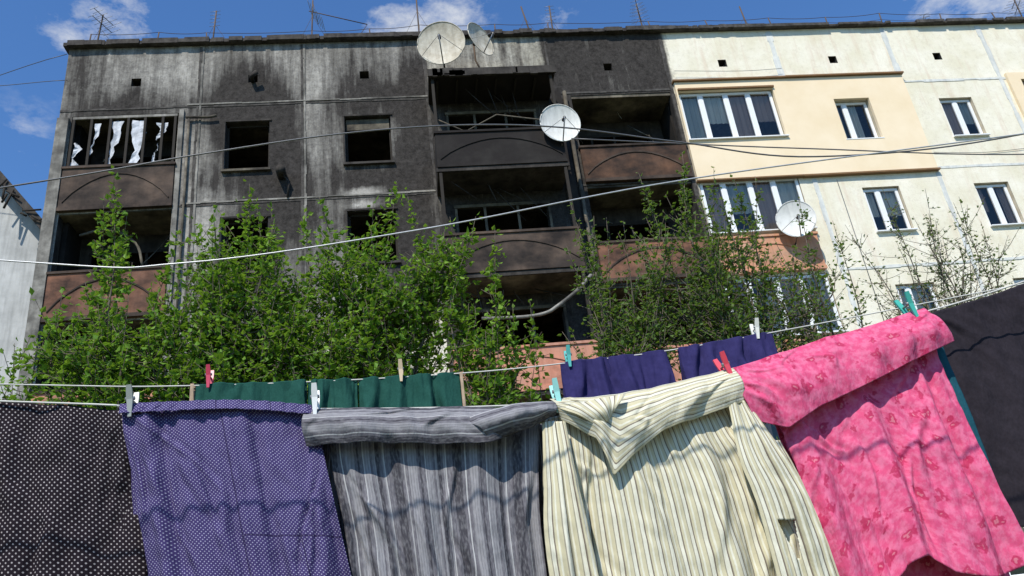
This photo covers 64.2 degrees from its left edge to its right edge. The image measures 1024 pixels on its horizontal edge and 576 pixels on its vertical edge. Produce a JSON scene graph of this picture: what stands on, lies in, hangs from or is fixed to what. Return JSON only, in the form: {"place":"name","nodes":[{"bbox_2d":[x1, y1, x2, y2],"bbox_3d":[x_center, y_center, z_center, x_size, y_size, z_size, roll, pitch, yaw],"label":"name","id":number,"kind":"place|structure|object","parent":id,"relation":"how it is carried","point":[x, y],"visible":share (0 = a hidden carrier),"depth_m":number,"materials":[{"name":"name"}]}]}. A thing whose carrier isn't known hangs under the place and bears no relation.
{"place":"outdoors","nodes":[
{"label":"outdoors","id":0,"kind":"place"},
{"bbox_2d":[0,171,41,399],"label":"neighbouring house","id":1,"kind":"structure","parent":0,"point":[20,222],"depth_m":21.28,"materials":[{"name":"white paint"}]},
{"bbox_2d":[0,124,1023,188],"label":"overhead cable","id":2,"kind":"object","parent":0,"point":[482,125],"visible":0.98,"depth_m":12.21,"materials":[{"name":"black rubber"}]},
{"bbox_2d":[0,133,1023,268],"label":"overhead cable","id":3,"kind":"object","parent":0,"point":[497,214],"visible":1,"depth_m":9.25,"materials":[{"name":"metal"}]},
{"bbox_2d":[0,0,1023,217],"label":"sky","id":4,"kind":"structure","parent":0,"point":[31,31],"materials":[{"name":"blue"}]},
{"bbox_2d":[571,138,1023,154],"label":"overhead cable","id":5,"kind":"object","parent":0,"point":[790,147],"visible":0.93,"depth_m":12.79,"materials":[{"name":"black rubber"}]},
{"label":"ground","id":6,"kind":"structure","parent":0,"visible":0},
{"bbox_2d":[0,309,100,407],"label":"fruit tree","id":7,"kind":"object","parent":6,"relation":"on","point":[33,373],"visible":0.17,"depth_m":10.76,"materials":[{"name":"green plant"}]},
{"bbox_2d":[17,165,241,409],"bbox_3d":[-5.124,2.232,10.581,3.315,9.295,2.028,-4,-25,-7],"label":"fruit tree","id":8,"kind":"object","parent":6,"relation":"on","point":[102,347],"visible":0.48,"depth_m":11.09,"materials":[{"name":"green plant"}]},
{"bbox_2d":[121,179,357,400],"bbox_3d":[-3.532,2.330,10.727,3.133,8.878,2.233,-4,-25,-7],"label":"fruit tree","id":9,"kind":"object","parent":6,"relation":"on","point":[233,330],"visible":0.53,"depth_m":11.45,"materials":[{"name":"green plant"}]},
{"bbox_2d":[251,181,510,404],"bbox_3d":[-1.777,2.271,10.962,4.044,8.788,2.121,-4,-25,-7],"label":"fruit tree","id":10,"kind":"object","parent":6,"relation":"on","point":[379,299],"visible":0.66,"depth_m":11.69,"materials":[{"name":"green plant"}]},
{"bbox_2d":[436,265,553,423],"bbox_3d":[-0.008,2.860,10.860,1.674,7.245,1.697,-9,-25,4],"label":"fruit tree","id":11,"kind":"object","parent":6,"relation":"on","point":[495,391],"visible":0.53,"depth_m":11.50,"materials":[{"name":"green plant"}]},
{"bbox_2d":[16,16,1023,575],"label":"burned apartment block","id":12,"kind":"structure","parent":6,"relation":"on","point":[838,88],"depth_m":21.16,"materials":[{"name":"concrete"}]},
{"bbox_2d":[0,80,64,85],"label":"overhead cable","id":13,"kind":"object","parent":12,"relation":"attached to","point":[33,82],"visible":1,"depth_m":20.89,"materials":[{"name":"black rubber"}]},
{"bbox_2d":[1,54,66,74],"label":"overhead cable","id":14,"kind":"object","parent":12,"relation":"attached to","point":[33,63],"visible":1,"depth_m":21.27,"materials":[{"name":"black rubber"}]},
{"bbox_2d":[90,7,120,39],"bbox_3d":[-11.188,-6.656,22.152,1.807,1.555,1.166,-4,-25,-7],"label":"rooftop antenna","id":15,"kind":"object","parent":12,"relation":"on","point":[101,24],"visible":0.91,"depth_m":22.18,"materials":[{"name":"metal"}]},
{"bbox_2d":[208,10,224,37],"bbox_3d":[-8.235,-6.805,22.689,1.807,1.611,0.825,-4,-25,-7],"label":"rooftop antenna","id":16,"kind":"object","parent":12,"relation":"on","point":[216,11],"visible":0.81,"depth_m":22.50,"materials":[{"name":"metal"}]},
{"bbox_2d":[218,113,404,377],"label":"charred window frames","id":17,"kind":"structure","parent":12,"relation":"in","point":[367,124],"depth_m":20.45,"materials":[{"name":"brown wood"}]},
{"bbox_2d":[303,0,367,33],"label":"rooftop antenna","id":18,"kind":"object","parent":12,"relation":"on","point":[312,11],"visible":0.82,"depth_m":22.96,"materials":[{"name":"metal"}]},
{"bbox_2d":[407,0,424,30],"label":"rooftop antenna","id":19,"kind":"object","parent":12,"relation":"on","point":[417,14],"visible":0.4,"depth_m":23.17,"materials":[{"name":"metal"}]},
{"bbox_2d":[417,21,464,67],"bbox_3d":[-1.800,-6.166,20.829,0.830,1.563,0.940,18,-35,-42],"label":"satellite dish","id":20,"kind":"object","parent":12,"relation":"on","point":[441,42],"visible":0.98,"depth_m":20.96,"materials":[{"name":"metal"}]},
{"bbox_2d":[467,22,493,66],"bbox_3d":[-0.781,-6.193,21.070,0.709,1.601,0.708,-4,-25,-7],"label":"satellite dish","id":21,"kind":"object","parent":12,"relation":"on","point":[480,38],"visible":0.97,"depth_m":21.24,"materials":[{"name":"metal"}]},
{"bbox_2d":[520,6,532,27],"bbox_3d":[0.533,-7.337,23.762,1.807,1.506,0.825,-4,-25,-7],"label":"rooftop antenna","id":22,"kind":"object","parent":12,"relation":"on","point":[526,21],"visible":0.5,"depth_m":23.54,"materials":[{"name":"metal"}]},
{"bbox_2d":[89,13,994,45],"bbox_3d":[4.713,-7.513,23.357,31.934,0.549,0.034,-4,-25,-7],"label":"roof wire railing","id":23,"kind":"object","parent":12,"relation":"on","point":[561,23],"visible":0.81,"depth_m":23.06,"materials":[{"name":"metal"}]},
{"bbox_2d":[545,6,557,28],"bbox_3d":[1.113,-7.380,23.949,1.807,1.611,0.825,-4,-25,-7],"label":"rooftop antenna","id":24,"kind":"object","parent":12,"relation":"on","point":[550,16],"visible":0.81,"depth_m":23.76,"materials":[{"name":"metal"}]},
{"bbox_2d":[540,104,580,145],"bbox_3d":[1.181,-4.031,19.925,0.686,1.098,0.764,-25,-30,34],"label":"satellite dish","id":25,"kind":"object","parent":12,"relation":"attached to","point":[561,115],"visible":0.94,"depth_m":20.00,"materials":[{"name":"metal"}]},
{"bbox_2d":[630,0,648,24],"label":"rooftop antenna","id":26,"kind":"object","parent":12,"relation":"on","point":[638,12],"visible":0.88,"depth_m":24.29,"materials":[{"name":"metal"}]},
{"bbox_2d":[679,91,788,140],"bbox_3d":[5.937,-4.625,22.087,2.770,1.680,0.300,-4,-25,-7],"label":"window","id":27,"kind":"structure","parent":12,"relation":"in","point":[743,111],"depth_m":22.26,"materials":[{"name":"white plastic"}]},
{"bbox_2d":[699,178,817,235],"bbox_3d":[6.253,-2.074,20.902,2.770,1.680,0.300,-4,-25,-7],"label":"window","id":28,"kind":"structure","parent":12,"relation":"in","point":[776,192],"depth_m":21.11,"materials":[{"name":"white plastic"}]},
{"bbox_2d":[764,423,773,437],"bbox_3d":[6.887,3.027,18.532,2.770,1.680,0.300,-4,-25,-7],"label":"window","id":29,"kind":"structure","parent":12,"relation":"in","point":[768,426],"depth_m":18.50,"materials":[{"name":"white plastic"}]},
{"bbox_2d":[725,274,849,337],"bbox_3d":[6.570,0.476,19.717,2.770,1.680,0.300,-4,-25,-7],"label":"window","id":30,"kind":"structure","parent":12,"relation":"in","point":[834,309],"depth_m":19.95,"materials":[{"name":"glass"}]},
{"bbox_2d":[776,200,816,244],"bbox_3d":[7.045,-1.697,20.262,0.654,1.075,0.741,10,-30,-33],"label":"satellite dish","id":31,"kind":"object","parent":12,"relation":"on","point":[788,213],"visible":0.89,"depth_m":20.33,"materials":[{"name":"metal"}]},
{"bbox_2d":[835,102,884,139],"bbox_3d":[9.467,-4.546,22.446,1.100,1.410,0.300,-4,-25,-7],"label":"window","id":32,"kind":"structure","parent":12,"relation":"in","point":[848,110],"depth_m":22.58,"materials":[{"name":"white plastic"}]},
{"bbox_2d":[863,188,917,232],"bbox_3d":[9.780,-2.025,21.275,1.100,1.345,0.300,-4,-25,-7],"label":"window","id":33,"kind":"structure","parent":12,"relation":"in","point":[892,194],"depth_m":21.44,"materials":[{"name":"white plastic"}]},
{"bbox_2d":[896,284,939,312],"bbox_3d":[10.100,0.554,20.077,1.100,1.410,0.300,-4,-25,-7],"label":"window","id":34,"kind":"structure","parent":12,"relation":"in","point":[913,292],"depth_m":20.34,"materials":[{"name":"grey glass"}]},
{"bbox_2d":[940,100,990,137],"bbox_3d":[12.590,-4.712,22.828,1.060,1.390,0.299,-4,-25,-7],"label":"window","id":35,"kind":"structure","parent":12,"relation":"in","point":[959,113],"depth_m":22.98,"materials":[{"name":"white plastic"}]},
{"bbox_2d":[975,184,1023,226],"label":"window","id":36,"kind":"structure","parent":12,"relation":"in","point":[1002,192],"depth_m":21.78,"materials":[{"name":"white plastic"}]},
{"bbox_2d":[1003,0,1023,16],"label":"rooftop antenna","id":37,"kind":"object","parent":12,"relation":"on","point":[1016,5],"visible":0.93,"depth_m":25.80,"materials":[{"name":"metal"}]},
{"bbox_2d":[546,202,691,396],"bbox_3d":[1.905,2.366,11.739,2.463,8.443,1.943,-4,-25,-7],"label":"overgrown shrub","id":38,"kind":"object","parent":6,"relation":"on","point":[636,337],"visible":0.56,"depth_m":12.54,"materials":[{"name":"green plant"}]},
{"bbox_2d":[636,151,819,438],"bbox_3d":[3.517,1.824,12.078,2.452,9.355,1.925,6,-28,-26],"label":"overgrown shrub","id":39,"kind":"object","parent":6,"relation":"on","point":[718,307],"visible":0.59,"depth_m":12.86,"materials":[{"name":"green plant"}]},
{"bbox_2d":[735,177,871,352],"bbox_3d":[4.676,2.048,12.135,2.144,8.749,1.903,-27,-31,36],"label":"overgrown shrub","id":40,"kind":"object","parent":6,"relation":"on","point":[813,300],"visible":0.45,"depth_m":12.89,"materials":[{"name":"green plant"}]},
{"bbox_2d":[845,189,1023,531],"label":"flowering tree","id":41,"kind":"object","parent":6,"relation":"on","point":[941,273],"visible":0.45,"depth_m":13.45,"materials":[{"name":"green plant"}]},
{"bbox_3d":[3.214,0.736,2.145,0.077,3.550,1.650,-4,-25,-7],"label":"clothesline post","id":42,"kind":"object","parent":6,"relation":"on","visible":0},
{"bbox_2d":[0,283,1022,386],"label":"clothesline","id":43,"kind":"object","parent":42,"relation":"attached to","point":[510,368],"visible":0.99,"depth_m":2.87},
{"bbox_2d":[205,364,213,387],"bbox_3d":[-1.022,0.305,2.760,0.022,0.077,0.066,-4,-25,-7],"label":"clothes peg","id":44,"kind":"object","parent":43,"relation":"attached to","point":[209,374],"visible":0.96,"depth_m":2.74,"materials":[{"name":"plastic"}]},
{"bbox_2d":[189,379,306,403],"bbox_3d":[-0.879,0.409,2.720,0.382,0.218,0.096,-4,-25,-7],"label":"green towel","id":45,"kind":"object","parent":43,"relation":"hanging from","point":[294,391],"visible":0.23,"depth_m":2.74,"materials":[{"name":"green fabric"}]},
{"bbox_2d":[308,377,358,407],"bbox_3d":[-0.604,0.395,2.754,0.169,0.189,0.101,-4,-25,-7],"label":"green towel","id":46,"kind":"object","parent":43,"relation":"hanging from","point":[340,393],"visible":0.52,"depth_m":2.76,"materials":[{"name":"green fabric"}]},
{"bbox_2d":[397,359,403,381],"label":"clothes peg","id":47,"kind":"object","parent":43,"relation":"attached to","point":[400,368],"visible":0.93,"depth_m":2.81,"materials":[{"name":"wood"}]},
{"bbox_2d":[359,372,465,407],"bbox_3d":[-0.339,0.382,2.778,0.359,0.193,0.109,-4,-25,-7],"label":"green towel","id":48,"kind":"object","parent":43,"relation":"hanging from","point":[443,389],"visible":0.56,"depth_m":2.79,"materials":[{"name":"green fabric"}]},
{"bbox_2d":[564,345,571,366],"bbox_3d":[0.199,0.249,2.901,0.022,0.077,0.066,-4,-25,-7],"label":"clothes peg","id":49,"kind":"object","parent":43,"relation":"attached to","point":[567,354],"visible":0.98,"depth_m":2.88,"materials":[{"name":"plastic"}]},
{"bbox_2d":[560,350,675,397],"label":"navy shorts","id":50,"kind":"object","parent":43,"relation":"hanging from","point":[610,375],"visible":0.75,"depth_m":2.87,"materials":[{"name":"fabric"}]},
{"bbox_2d":[677,332,777,379],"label":"navy shorts","id":51,"kind":"object","parent":43,"relation":"hanging from","point":[695,360],"visible":0.66,"depth_m":2.94,"materials":[{"name":"fabric"}]},
{"bbox_2d":[749,318,759,338],"bbox_3d":[0.897,0.158,3.010,0.022,0.077,0.066,-4,-25,-7],"label":"clothes peg","id":52,"kind":"object","parent":43,"relation":"attached to","point":[755,328],"visible":0.9,"depth_m":2.99,"materials":[{"name":"plastic"}]},
{"bbox_2d":[0,281,1023,408],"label":"clothesline","id":53,"kind":"object","parent":42,"relation":"attached to","point":[117,405],"visible":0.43,"depth_m":2.05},
{"bbox_2d":[0,402,147,575],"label":"sheet","id":54,"kind":"object","parent":53,"relation":"hanging from","point":[66,506],"visible":0.98,"depth_m":1.91,"materials":[{"name":"black fabric"}]},
{"bbox_2d":[125,384,139,416],"bbox_3d":[-0.928,0.283,1.996,0.022,0.077,0.066,-4,-25,-7],"label":"clothes peg","id":55,"kind":"object","parent":54,"relation":"attached to","point":[130,398],"visible":0.82,"depth_m":1.98,"materials":[{"name":"plastic"}]},
{"bbox_2d":[119,399,350,575],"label":"sheet","id":56,"kind":"object","parent":53,"relation":"hanging from","point":[225,487],"visible":0.98,"depth_m":1.90,"materials":[{"name":"fabric"}]},
{"bbox_2d":[310,383,319,413],"bbox_3d":[-0.487,0.282,2.026,0.022,0.077,0.066,-4,-25,-7],"label":"clothes peg","id":57,"kind":"object","parent":53,"relation":"attached to","point":[315,395],"visible":0.93,"depth_m":2.01,"materials":[{"name":"plastic"}]},
{"bbox_2d":[301,401,556,575],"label":"sheet","id":58,"kind":"object","parent":53,"relation":"hanging from","point":[448,491],"visible":0.98,"depth_m":1.96,"materials":[{"name":"grey fabric"}]},
{"bbox_2d":[549,377,560,412],"bbox_3d":[0.112,0.276,2.085,0.022,0.077,0.066,-4,-25,-7],"label":"clothes peg","id":59,"kind":"object","parent":53,"relation":"attached to","point":[555,390],"visible":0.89,"depth_m":2.07,"materials":[{"name":"plastic"}]},
{"bbox_2d":[542,368,838,575],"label":"striped shirt","id":60,"kind":"object","parent":53,"relation":"hanging from","point":[697,476],"visible":1,"depth_m":1.98,"materials":[{"name":"beige fabric"}]},
{"bbox_2d":[712,351,732,373],"bbox_3d":[0.561,0.213,2.158,0.029,0.077,0.066,-4,-25,-7],"label":"clothes peg","id":61,"kind":"object","parent":53,"relation":"attached to","point":[725,363],"visible":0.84,"depth_m":2.14,"materials":[{"name":"plastic"}]},
{"bbox_2d":[733,308,1023,575],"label":"pink pyjama trousers","id":62,"kind":"object","parent":53,"relation":"hanging from","point":[881,446],"visible":0.99,"depth_m":2.08,"materials":[{"name":"pink fabric"}]},
{"bbox_2d":[937,347,994,475],"bbox_3d":[1.177,0.328,2.212,0.135,0.430,0.012,-5,-25,-4],"label":"teal cloth","id":63,"kind":"object","parent":62,"relation":"attached to","point":[948,370],"visible":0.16,"depth_m":2.23,"materials":[{"name":"fabric"}]},
{"bbox_2d":[893,291,918,316],"bbox_3d":[1.106,0.056,2.283,0.025,0.077,0.066,-4,-25,-7],"label":"clothes peg","id":64,"kind":"object","parent":53,"relation":"attached to","point":[909,303],"visible":0.89,"depth_m":2.27,"materials":[{"name":"plastic"}]},
{"bbox_2d":[932,283,1023,526],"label":"black jersey garment","id":65,"kind":"object","parent":53,"relation":"hanging from","point":[984,350],"visible":0.82,"depth_m":2.32,"materials":[{"name":"black fabric"}]}
]}

